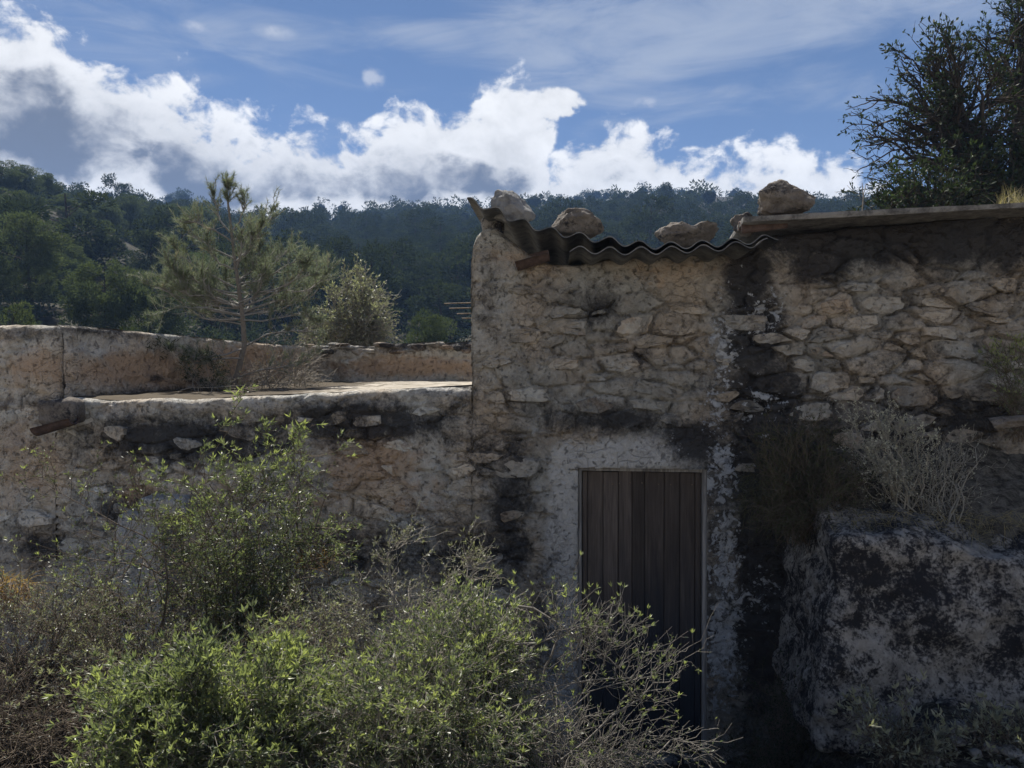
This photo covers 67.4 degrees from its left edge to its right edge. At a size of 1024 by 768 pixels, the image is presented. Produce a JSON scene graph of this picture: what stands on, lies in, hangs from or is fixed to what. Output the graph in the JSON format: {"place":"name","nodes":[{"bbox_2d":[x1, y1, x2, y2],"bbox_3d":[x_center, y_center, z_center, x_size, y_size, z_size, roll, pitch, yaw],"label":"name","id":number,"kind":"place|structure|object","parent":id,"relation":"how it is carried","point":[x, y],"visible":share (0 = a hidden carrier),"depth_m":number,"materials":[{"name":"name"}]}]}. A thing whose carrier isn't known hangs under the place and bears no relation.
{"place":"outdoors","nodes":[
{"label":"outdoors","id":0,"kind":"place"},
{"bbox_2d":[0,190,744,344],"bbox_3d":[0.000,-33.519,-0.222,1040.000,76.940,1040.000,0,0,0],"label":"hillside","id":1,"kind":"structure","parent":0,"point":[51,321],"depth_m":63.30,"materials":[{"name":"green plant"}]},
{"bbox_2d":[0,160,28,193],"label":"pine tree","id":2,"kind":"object","parent":1,"relation":"on","point":[14,179],"visible":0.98,"depth_m":73.97,"materials":[{"name":"green plant"}]},
{"bbox_2d":[0,299,38,325],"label":"pine tree","id":3,"kind":"object","parent":1,"relation":"on","point":[17,314],"visible":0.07,"depth_m":24.12,"materials":[{"name":"green plant"}]},
{"bbox_2d":[0,187,41,251],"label":"pine tree","id":4,"kind":"object","parent":1,"relation":"on","point":[23,192],"visible":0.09,"depth_m":61.41,"materials":[{"name":"green plant"}]},
{"bbox_2d":[3,163,45,195],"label":"pine tree","id":5,"kind":"object","parent":1,"relation":"on","point":[22,168],"visible":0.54,"depth_m":79.18,"materials":[{"name":"green plant"}]},
{"bbox_2d":[0,197,69,298],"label":"pine tree","id":6,"kind":"object","parent":1,"relation":"on","point":[8,208],"visible":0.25,"depth_m":49.72,"materials":[{"name":"green plant"}]},
{"bbox_2d":[0,210,81,304],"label":"pine tree","id":7,"kind":"object","parent":1,"relation":"on","point":[28,273],"visible":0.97,"depth_m":40.97,"materials":[{"name":"green plant"}]},
{"bbox_2d":[34,172,63,204],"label":"pine tree","id":8,"kind":"object","parent":1,"relation":"on","point":[51,185],"visible":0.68,"depth_m":83.28,"materials":[{"name":"green plant"}]},
{"bbox_2d":[33,242,94,294],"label":"pine tree","id":9,"kind":"object","parent":1,"relation":"on","point":[73,261],"visible":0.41,"depth_m":51.79,"materials":[{"name":"green plant"}]},
{"bbox_2d":[0,189,130,282],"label":"pine tree","id":10,"kind":"object","parent":1,"relation":"on","point":[67,220],"visible":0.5,"depth_m":58.23,"materials":[{"name":"green plant"}]},
{"bbox_2d":[44,193,91,224],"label":"pine tree","id":11,"kind":"object","parent":1,"relation":"on","point":[59,200],"visible":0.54,"depth_m":73.33,"materials":[{"name":"green plant"}]},
{"bbox_2d":[64,214,127,287],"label":"pine tree","id":12,"kind":"object","parent":1,"relation":"on","point":[85,245],"visible":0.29,"depth_m":59.22,"materials":[{"name":"green plant"}]},
{"bbox_2d":[57,259,149,328],"bbox_3d":[-18.054,-2.893,33.966,3.687,5.441,3.637,0,0,-20],"label":"tree","id":13,"kind":"object","parent":1,"relation":"on","point":[112,310],"visible":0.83,"depth_m":33.59,"materials":[{"name":"green plant"}]},
{"bbox_2d":[84,203,127,228],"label":"pine tree","id":14,"kind":"object","parent":1,"relation":"on","point":[112,215],"visible":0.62,"depth_m":79.55,"materials":[{"name":"green plant"}]},
{"bbox_2d":[99,173,134,202],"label":"pine tree","id":15,"kind":"object","parent":1,"relation":"on","point":[121,186],"visible":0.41,"depth_m":139.49,"materials":[{"name":"green plant"}]},
{"bbox_2d":[113,192,149,237],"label":"pine tree","id":16,"kind":"object","parent":1,"relation":"on","point":[131,203],"visible":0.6,"depth_m":86.77,"materials":[{"name":"green plant"}]},
{"bbox_2d":[125,189,164,208],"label":"pine tree","id":17,"kind":"object","parent":1,"relation":"on","point":[145,198],"visible":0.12,"depth_m":116.59,"materials":[{"name":"green plant"}]},
{"bbox_2d":[109,269,188,335],"bbox_3d":[-16.856,-2.918,35.762,3.393,4.899,3.586,0,0,29],"label":"pine tree","id":18,"kind":"object","parent":1,"relation":"on","point":[175,321],"visible":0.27,"depth_m":35.49,"materials":[{"name":"green plant"}]},
{"bbox_2d":[122,227,181,294],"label":"pine tree","id":19,"kind":"object","parent":1,"relation":"on","point":[139,264],"visible":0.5,"depth_m":61.38,"materials":[{"name":"green plant"}]},
{"bbox_2d":[135,203,188,243],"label":"pine tree","id":20,"kind":"object","parent":1,"relation":"on","point":[151,211],"visible":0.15,"depth_m":88.00,"materials":[{"name":"green plant"}]},
{"bbox_2d":[142,203,189,243],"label":"pine tree","id":21,"kind":"object","parent":1,"relation":"on","point":[173,204],"visible":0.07,"depth_m":88.91,"materials":[{"name":"green plant"}]},
{"bbox_2d":[130,202,229,281],"bbox_3d":[-27.257,-10.616,63.829,8.324,8.728,5.812,0,0,-39],"label":"pine tree","id":22,"kind":"object","parent":1,"relation":"on","point":[170,216],"visible":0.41,"depth_m":62.81,"materials":[{"name":"green plant"}]},
{"bbox_2d":[176,205,227,260],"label":"pine tree","id":23,"kind":"object","parent":1,"relation":"on","point":[207,214],"visible":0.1,"depth_m":90.17,"materials":[{"name":"green plant"}]},
{"bbox_2d":[182,249,245,329],"bbox_3d":[-20.317,-6.065,52.190,4.631,6.327,4.394,0,0,14],"label":"pine tree","id":24,"kind":"object","parent":1,"relation":"on","point":[198,254],"visible":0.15,"depth_m":51.58,"materials":[{"name":"green plant"}]},
{"bbox_2d":[189,211,240,254],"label":"pine tree","id":25,"kind":"object","parent":1,"relation":"on","point":[222,230],"visible":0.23,"depth_m":89.53,"materials":[{"name":"green plant"}]},
{"bbox_2d":[0,179,470,345],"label":"undergrowth","id":26,"kind":"object","parent":1,"relation":"on","point":[233,334],"visible":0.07,"depth_m":49.63,"materials":[{"name":"green plant"}]},
{"bbox_2d":[198,241,278,329],"bbox_3d":[-20.976,-7.018,58.633,5.942,7.386,6.744,0,0,-11],"label":"pine tree","id":27,"kind":"object","parent":1,"relation":"on","point":[226,245],"visible":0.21,"depth_m":57.53,"materials":[{"name":"green plant"}]},
{"bbox_2d":[241,228,322,323],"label":"pine tree","id":28,"kind":"object","parent":1,"relation":"on","point":[284,238],"visible":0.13,"depth_m":66.26,"materials":[{"name":"green plant"}]},
{"bbox_2d":[266,207,309,235],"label":"pine tree","id":29,"kind":"object","parent":1,"relation":"on","point":[288,220],"visible":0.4,"depth_m":134.67,"materials":[{"name":"green plant"}]},
{"bbox_2d":[277,221,319,241],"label":"pine tree","id":30,"kind":"object","parent":1,"relation":"on","point":[301,226],"visible":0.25,"depth_m":125.97,"materials":[{"name":"green plant"}]},
{"bbox_2d":[285,210,328,236],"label":"pine tree","id":31,"kind":"object","parent":1,"relation":"on","point":[307,220],"visible":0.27,"depth_m":134.24,"materials":[{"name":"green plant"}]},
{"bbox_2d":[268,248,358,328],"bbox_3d":[-16.081,-7.124,62.172,7.589,7.665,5.664,0,0,-9],"label":"pine tree","id":32,"kind":"object","parent":1,"relation":"on","point":[331,256],"visible":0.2,"depth_m":61.16,"materials":[{"name":"green plant"}]},
{"bbox_2d":[290,234,345,301],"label":"pine tree","id":33,"kind":"object","parent":1,"relation":"on","point":[320,243],"visible":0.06,"depth_m":88.08,"materials":[{"name":"green plant"}]},
{"bbox_2d":[306,235,370,326],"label":"pine tree","id":34,"kind":"object","parent":1,"relation":"on","point":[339,246],"visible":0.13,"depth_m":66.12,"materials":[{"name":"green plant"}]},
{"bbox_2d":[335,210,358,239],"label":"pine tree","id":35,"kind":"object","parent":1,"relation":"on","point":[346,219],"visible":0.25,"depth_m":165.79,"materials":[{"name":"green plant"}]},
{"bbox_2d":[329,231,366,258],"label":"pine tree","id":36,"kind":"object","parent":1,"relation":"on","point":[355,244],"visible":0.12,"depth_m":112.08,"materials":[{"name":"green plant"}]},
{"bbox_2d":[295,254,402,345],"bbox_3d":[-2.394,-0.964,11.417,1.721,1.992,1.461,0,0,0],"label":"round bush","id":37,"kind":"object","parent":1,"relation":"on","point":[363,324],"visible":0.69,"depth_m":11.23,"materials":[{"name":"green plant"}]},
{"bbox_2d":[348,211,386,245],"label":"pine tree","id":38,"kind":"object","parent":1,"relation":"on","point":[360,224],"visible":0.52,"depth_m":144.79,"materials":[{"name":"green plant"}]},
{"bbox_2d":[333,238,407,324],"bbox_3d":[-11.532,-7.406,62.713,6.242,8.585,5.745,0,0,10],"label":"pine tree","id":39,"kind":"object","parent":1,"relation":"on","point":[385,269],"visible":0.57,"depth_m":62.09,"materials":[{"name":"green plant"}]},
{"bbox_2d":[345,241,407,314],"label":"pine tree","id":40,"kind":"object","parent":1,"relation":"on","point":[397,261],"visible":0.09,"depth_m":82.52,"materials":[{"name":"green plant"}]},
{"bbox_2d":[358,237,432,319],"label":"pine tree","id":41,"kind":"object","parent":1,"relation":"on","point":[398,254],"visible":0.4,"depth_m":74.27,"materials":[{"name":"green plant"}]},
{"bbox_2d":[380,280,419,326],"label":"pine tree","id":42,"kind":"object","parent":1,"relation":"on","point":[399,300],"visible":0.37,"depth_m":71.20,"materials":[{"name":"green plant"}]},
{"bbox_2d":[374,269,434,324],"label":"pine tree","id":43,"kind":"object","parent":1,"relation":"on","point":[411,274],"visible":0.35,"depth_m":70.19,"materials":[{"name":"green plant"}]},
{"bbox_2d":[387,232,423,256],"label":"pine tree","id":44,"kind":"object","parent":1,"relation":"on","point":[413,238],"visible":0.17,"depth_m":107.40,"materials":[{"name":"green plant"}]},
{"bbox_2d":[400,203,439,251],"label":"pine tree","id":45,"kind":"object","parent":1,"relation":"on","point":[425,213],"visible":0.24,"depth_m":137.44,"materials":[{"name":"green plant"}]},
{"bbox_2d":[398,307,456,343],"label":"pine tree","id":46,"kind":"object","parent":1,"relation":"on","point":[436,329],"visible":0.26,"depth_m":29.49,"materials":[{"name":"green plant"}]},
{"bbox_2d":[413,202,448,231],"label":"pine tree","id":47,"kind":"object","parent":1,"relation":"on","point":[432,206],"visible":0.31,"depth_m":179.14,"materials":[{"name":"green plant"}]},
{"bbox_2d":[403,277,470,341],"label":"pine tree","id":48,"kind":"object","parent":1,"relation":"on","point":[437,295],"visible":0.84,"depth_m":58.73,"materials":[{"name":"green plant"}]},
{"bbox_2d":[417,247,472,326],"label":"pine tree","id":49,"kind":"object","parent":1,"relation":"on","point":[458,264],"visible":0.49,"depth_m":71.19,"materials":[{"name":"green plant"}]},
{"bbox_2d":[431,282,470,327],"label":"pine tree","id":50,"kind":"object","parent":1,"relation":"on","point":[445,310],"visible":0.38,"depth_m":69.13,"materials":[{"name":"green plant"}]},
{"bbox_2d":[429,228,480,323],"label":"pine tree","id":51,"kind":"object","parent":1,"relation":"on","point":[465,245],"visible":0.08,"depth_m":74.25,"materials":[{"name":"green plant"}]},
{"bbox_2d":[440,229,478,297],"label":"pine tree","id":52,"kind":"object","parent":1,"relation":"on","point":[452,240],"visible":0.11,"depth_m":92.57,"materials":[{"name":"green plant"}]},
{"bbox_2d":[3,166,937,247],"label":"pine wood","id":53,"kind":"object","parent":1,"relation":"on","point":[706,196],"visible":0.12,"depth_m":201.83,"materials":[{"name":"green plant"}]},
{"bbox_2d":[535,196,585,229],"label":"pine tree","id":54,"kind":"object","parent":1,"relation":"on","point":[553,211],"visible":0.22,"depth_m":115.25,"materials":[{"name":"green plant"}]},
{"bbox_2d":[599,226,634,244],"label":"pine tree","id":55,"kind":"object","parent":1,"relation":"on","point":[621,240],"visible":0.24,"depth_m":107.10,"materials":[{"name":"green plant"}]},
{"bbox_2d":[653,182,682,210],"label":"pine tree","id":56,"kind":"object","parent":1,"relation":"on","point":[664,189],"visible":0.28,"depth_m":169.60,"materials":[{"name":"green plant"}]},
{"bbox_2d":[668,204,706,224],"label":"pine tree","id":57,"kind":"object","parent":1,"relation":"on","point":[676,214],"visible":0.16,"depth_m":118.02,"materials":[{"name":"green plant"}]},
{"bbox_2d":[674,197,707,224],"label":"pine tree","id":58,"kind":"object","parent":1,"relation":"on","point":[682,206],"visible":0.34,"depth_m":151.26,"materials":[{"name":"green plant"}]},
{"bbox_2d":[687,202,732,225],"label":"pine tree","id":59,"kind":"object","parent":1,"relation":"on","point":[713,207],"visible":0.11,"depth_m":137.76,"materials":[{"name":"green plant"}]},
{"bbox_2d":[708,212,731,244],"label":"pine tree","id":60,"kind":"object","parent":1,"relation":"on","point":[719,221],"visible":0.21,"depth_m":114.68,"materials":[{"name":"green plant"}]},
{"bbox_2d":[715,195,746,215],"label":"pine tree","id":61,"kind":"object","parent":1,"relation":"on","point":[723,208],"visible":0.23,"depth_m":148.62,"materials":[{"name":"green plant"}]},
{"bbox_2d":[729,190,757,213],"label":"pine tree","id":62,"kind":"object","parent":1,"relation":"on","point":[748,197],"visible":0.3,"depth_m":161.48,"materials":[{"name":"green plant"}]},
{"bbox_2d":[805,197,844,212],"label":"pine tree","id":63,"kind":"object","parent":1,"relation":"on","point":[827,206],"visible":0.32,"depth_m":137.76,"materials":[{"name":"green plant"}]},
{"bbox_2d":[834,197,870,211],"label":"pine tree","id":64,"kind":"object","parent":1,"relation":"on","point":[856,202],"visible":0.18,"depth_m":128.26,"materials":[{"name":"green plant"}]},
{"bbox_2d":[837,11,1023,192],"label":"evergreen tree","id":65,"kind":"object","parent":1,"relation":"on","point":[952,96],"visible":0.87,"depth_m":12.49,"materials":[{"name":"green plant"}]},
{"bbox_2d":[837,124,1023,210],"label":"thicket bush","id":66,"kind":"object","parent":1,"relation":"on","point":[954,190],"visible":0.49,"depth_m":11.28,"materials":[{"name":"green plant"}]},
{"bbox_2d":[939,111,1023,203],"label":"thicket bush","id":67,"kind":"object","parent":1,"relation":"on","point":[1017,162],"visible":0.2,"depth_m":11.85,"materials":[{"name":"green plant"}]},
{"bbox_2d":[946,0,1023,173],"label":"evergreen tree","id":68,"kind":"object","parent":1,"relation":"on","point":[1015,30],"visible":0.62,"depth_m":13.27,"materials":[{"name":"green plant"}]},
{"bbox_2d":[0,657,1023,767],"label":"ground","id":69,"kind":"structure","parent":0,"point":[830,760],"depth_m":4.11,"materials":[{"name":"soil"}]},
{"bbox_2d":[0,559,54,641],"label":"bush","id":70,"kind":"object","parent":69,"relation":"on","point":[11,587],"visible":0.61,"depth_m":4.44,"materials":[{"name":"green plant"}]},
{"bbox_2d":[0,536,149,767],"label":"scrub bush","id":71,"kind":"object","parent":69,"relation":"on","point":[20,748],"visible":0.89,"depth_m":3.54,"materials":[{"name":"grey plant"}]},
{"bbox_2d":[0,440,250,757],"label":"scrub bush","id":72,"kind":"object","parent":69,"relation":"on","point":[118,623],"visible":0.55,"depth_m":4.40,"materials":[{"name":"green plant"}]},
{"bbox_2d":[0,550,368,767],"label":"scrub bush","id":73,"kind":"object","parent":69,"relation":"on","point":[103,656],"visible":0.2,"depth_m":3.70,"materials":[{"name":"green plant"}]},
{"bbox_2d":[42,597,356,767],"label":"scrub bush","id":74,"kind":"object","parent":69,"relation":"on","point":[196,715],"visible":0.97,"depth_m":2.80,"materials":[{"name":"green plant"}]},
{"bbox_2d":[127,381,369,699],"bbox_3d":[-1.580,1.126,4.679,1.424,2.334,1.225,0,0,-19],"label":"scrub bush","id":75,"kind":"object","parent":69,"relation":"on","point":[248,566],"visible":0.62,"depth_m":4.56,"materials":[{"name":"green plant"}]},
{"bbox_2d":[285,541,343,581],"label":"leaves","id":76,"kind":"object","parent":75,"relation":"attached to","point":[318,556],"visible":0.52,"depth_m":4.74,"materials":[{"name":"green plant"}]},
{"bbox_2d":[246,502,513,767],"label":"scrub bush","id":77,"kind":"object","parent":69,"relation":"on","point":[393,602],"visible":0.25,"depth_m":4.25,"materials":[{"name":"green plant"}]},
{"bbox_2d":[281,569,569,767],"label":"scrub bush","id":78,"kind":"object","parent":69,"relation":"on","point":[413,731],"visible":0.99,"depth_m":2.83,"materials":[{"name":"green plant"}]},
{"bbox_2d":[0,197,1023,766],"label":"farmhouse","id":79,"kind":"object","parent":69,"relation":"on","point":[604,405],"visible":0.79,"depth_m":5.49,"materials":[{"name":"stone"}]},
{"bbox_2d":[119,326,233,391],"bbox_3d":[-3.084,-0.218,7.087,1.000,0.658,0.373,0,0,-11],"label":"bush","id":80,"kind":"object","parent":79,"relation":"on","point":[188,369],"visible":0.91,"depth_m":7.11,"materials":[{"name":"brown plant"}]},
{"bbox_2d":[126,168,345,387],"bbox_3d":[-2.781,-1.045,7.777,2.330,2.264,1.607,0,0,0],"label":"young pine","id":81,"kind":"object","parent":79,"relation":"on","point":[201,290],"visible":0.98,"depth_m":7.59,"materials":[{"name":"green plant"}]},
{"bbox_2d":[179,317,339,397],"bbox_3d":[-2.463,-0.105,7.702,1.656,1.072,1.882,0,0,-23],"label":"dead brush","id":82,"kind":"object","parent":79,"relation":"on","point":[306,378],"visible":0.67,"depth_m":7.68,"materials":[{"name":"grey plant"}]},
{"bbox_2d":[491,189,535,222],"bbox_3d":[0.006,-1.236,5.453,0.326,0.264,0.288,0,0,0],"label":"boulder","id":83,"kind":"object","parent":79,"relation":"on","point":[512,205],"visible":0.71,"depth_m":5.35,"materials":[{"name":"grey stone"}]},
{"bbox_2d":[551,208,603,237],"bbox_3d":[0.464,-1.132,5.459,0.378,0.200,0.304,0,0,0],"label":"boulder","id":84,"kind":"object","parent":79,"relation":"on","point":[571,221],"visible":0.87,"depth_m":5.36,"materials":[{"name":"stone"}]},
{"bbox_2d":[582,471,700,750],"bbox_3d":[0.927,1.618,5.522,0.839,1.986,0.071,0,0,8],"label":"door","id":85,"kind":"structure","parent":79,"relation":"in","point":[641,531],"depth_m":5.50,"materials":[{"name":"brown wood"}]},
{"bbox_2d":[654,221,718,247],"bbox_3d":[1.215,-1.024,5.353,0.423,0.203,0.322,0,0,20],"label":"boulder","id":86,"kind":"object","parent":79,"relation":"on","point":[684,234],"visible":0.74,"depth_m":5.26,"materials":[{"name":"stone"}]},
{"bbox_2d":[730,212,753,237],"bbox_3d":[1.627,-1.116,5.410,0.146,0.184,0.168,0,1,44],"label":"boulder","id":87,"kind":"object","parent":79,"relation":"on","point":[735,220],"visible":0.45,"depth_m":5.38,"materials":[{"name":"stone"}]},
{"bbox_2d":[757,179,815,215],"bbox_3d":[1.872,-1.262,5.230,0.382,0.236,0.335,0,0,16],"label":"boulder","id":88,"kind":"object","parent":79,"relation":"on","point":[780,197],"visible":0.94,"depth_m":5.12,"materials":[{"name":"stone"}]},
{"bbox_2d":[977,333,1023,441],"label":"green weed","id":89,"kind":"object","parent":79,"relation":"attached to","point":[1014,398],"visible":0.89,"depth_m":4.85,"materials":[{"name":"green plant"}]},
{"bbox_2d":[987,182,1023,203],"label":"dry weeds","id":90,"kind":"object","parent":79,"relation":"on","point":[1021,198],"visible":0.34,"depth_m":8.43,"materials":[{"name":"yellow plant"}]},
{"bbox_2d":[988,415,1023,429],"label":"flat stone","id":91,"kind":"object","parent":79,"relation":"on","point":[1002,422],"visible":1,"depth_m":4.70,"materials":[{"name":"grey stone"}]},
{"bbox_2d":[16,692,1023,767],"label":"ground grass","id":92,"kind":"structure","parent":69,"relation":"on","point":[848,754],"depth_m":4.00,"materials":[{"name":"green plant"}]},
{"bbox_2d":[401,551,742,767],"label":"thorn bush","id":93,"kind":"object","parent":69,"relation":"on","point":[603,759],"visible":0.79,"depth_m":2.99,"materials":[{"name":"green plant"}]},
{"bbox_2d":[701,633,813,767],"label":"plant","id":94,"kind":"object","parent":69,"relation":"on","point":[761,760],"visible":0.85,"depth_m":4.52,"materials":[{"name":"green plant"}]},
{"bbox_2d":[758,441,1023,748],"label":"soil bank","id":95,"kind":"structure","parent":69,"relation":"on","point":[1005,484],"depth_m":4.79,"materials":[{"name":"brown soil"}]},
{"bbox_2d":[717,401,895,562],"bbox_3d":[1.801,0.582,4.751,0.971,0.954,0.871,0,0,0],"label":"dark shrub","id":96,"kind":"object","parent":95,"relation":"on","point":[789,511],"visible":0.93,"depth_m":4.70,"materials":[{"name":"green plant"}]},
{"bbox_2d":[835,388,942,512],"bbox_3d":[2.295,0.419,4.671,0.588,0.804,0.532,0,0,0],"label":"pale shrub","id":97,"kind":"object","parent":95,"relation":"on","point":[892,469],"visible":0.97,"depth_m":4.65,"materials":[{"name":"grey plant"}]},
{"bbox_2d":[823,499,1023,552],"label":"dry grass","id":98,"kind":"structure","parent":95,"relation":"on","point":[938,524],"depth_m":4.40,"materials":[{"name":"brown plant"}]},
{"bbox_2d":[887,425,1005,523],"bbox_3d":[2.626,0.602,4.715,0.699,0.738,0.628,0,0,0],"label":"pale shrub","id":99,"kind":"object","parent":95,"relation":"on","point":[938,502],"visible":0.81,"depth_m":4.65,"materials":[{"name":"grey plant"}]},
{"bbox_2d":[772,494,1023,756],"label":"rock ledge","id":100,"kind":"object","parent":69,"relation":"on","point":[887,608],"visible":0.71,"depth_m":4.20,"materials":[{"name":"grey stone"}]},
{"bbox_2d":[827,669,980,767],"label":"plant","id":101,"kind":"object","parent":69,"relation":"on","point":[918,747],"visible":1,"depth_m":3.71,"materials":[{"name":"green plant"}]},
{"bbox_2d":[933,690,1023,767],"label":"plant","id":102,"kind":"object","parent":69,"relation":"on","point":[996,717],"visible":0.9,"depth_m":3.69,"materials":[{"name":"green plant"}]},
{"bbox_2d":[997,743,1023,759],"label":"loose stone","id":103,"kind":"object","parent":69,"relation":"on","point":[1009,753],"visible":0.93,"depth_m":3.65,"materials":[{"name":"grey stone"}]},
{"bbox_2d":[0,0,1023,218],"label":"sky","id":104,"kind":"structure","parent":0,"point":[354,102],"materials":[{"name":"blue"}]},
{"bbox_2d":[59,707,1023,767],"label":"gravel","id":105,"kind":"structure","parent":0,"point":[820,762],"depth_m":3.92,"materials":[{"name":"grey gravel"}]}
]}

